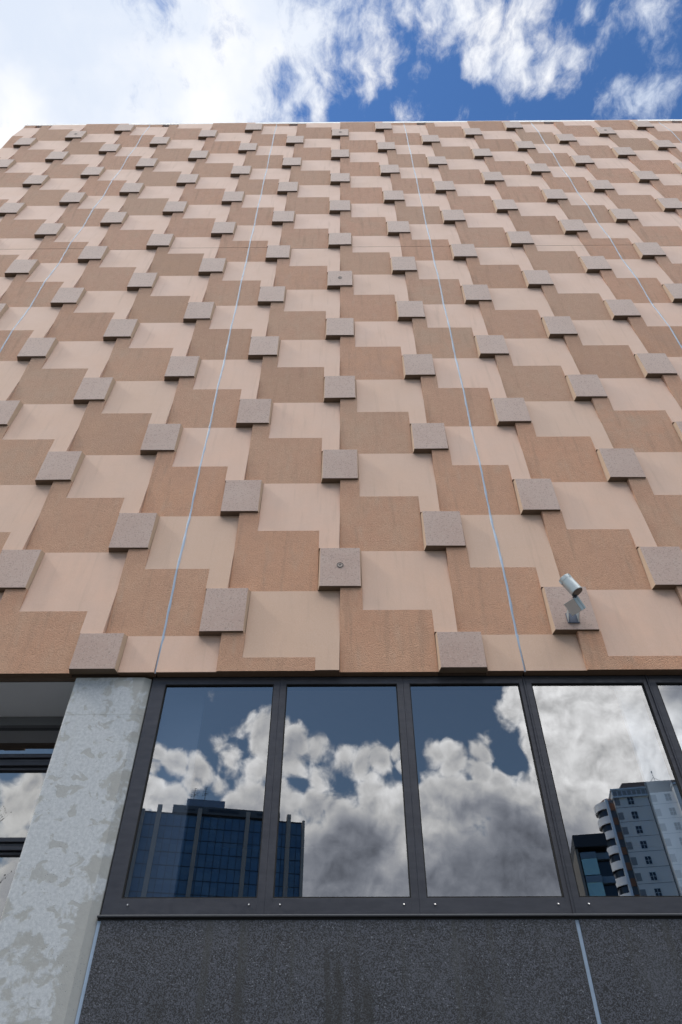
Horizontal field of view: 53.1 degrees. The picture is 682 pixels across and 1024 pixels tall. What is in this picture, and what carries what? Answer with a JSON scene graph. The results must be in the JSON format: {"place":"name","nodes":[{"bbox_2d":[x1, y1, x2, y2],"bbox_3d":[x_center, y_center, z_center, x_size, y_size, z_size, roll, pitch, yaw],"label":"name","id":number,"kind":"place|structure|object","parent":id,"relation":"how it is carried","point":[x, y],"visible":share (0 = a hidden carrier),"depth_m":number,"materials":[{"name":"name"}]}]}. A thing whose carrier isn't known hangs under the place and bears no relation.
{"place":"outdoors","nodes":[
{"label":"outdoors","id":0,"kind":"place"},
{"bbox_2d":[0,119,681,1023],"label":"clad building","id":1,"kind":"structure","parent":0,"point":[338,461],"depth_m":6.95,"materials":[{"name":"stone"}]},
{"bbox_2d":[0,728,59,918],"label":"side window","id":2,"kind":"structure","parent":1,"relation":"in","point":[25,753],"depth_m":5.56,"materials":[{"name":"glass"}]},
{"bbox_2d":[101,677,280,914],"bbox_3d":[-1.011,1.994,4.984,1.038,1.735,0.123,0,-45,0],"label":"window","id":3,"kind":"structure","parent":1,"relation":"in","point":[116,901],"depth_m":4.77,"materials":[{"name":"grey metal"}]},
{"bbox_2d":[264,677,419,913],"bbox_3d":[0.006,1.989,4.979,0.994,1.735,0.123,0,-45,0],"label":"window","id":4,"kind":"structure","parent":1,"relation":"in","point":[273,905],"depth_m":4.72,"materials":[{"name":"grey metal"}]},
{"bbox_2d":[403,676,575,913],"bbox_3d":[0.998,1.984,4.975,0.989,1.735,0.123,0,-45,0],"label":"window","id":5,"kind":"structure","parent":1,"relation":"in","point":[563,903],"depth_m":4.72,"materials":[{"name":"grey metal"}]},
{"bbox_2d":[559,574,585,622],"bbox_3d":[1.954,0.728,5.761,0.170,0.292,0.358,-11,-46,11],"label":"security camera","id":6,"kind":"object","parent":1,"relation":"attached to","point":[575,606],"visible":1,"depth_m":5.69,"materials":[{"name":"silver metal"}]},
{"bbox_2d":[524,675,681,913],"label":"window","id":7,"kind":"structure","parent":1,"relation":"in","point":[582,904],"depth_m":5.04,"materials":[{"name":"grey metal"}]},
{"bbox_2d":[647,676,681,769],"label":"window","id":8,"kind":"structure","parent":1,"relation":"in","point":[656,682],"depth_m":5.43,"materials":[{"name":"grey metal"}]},
{"bbox_2d":[0,0,681,148],"label":"sky","id":9,"kind":"structure","parent":0,"point":[62,61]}
]}

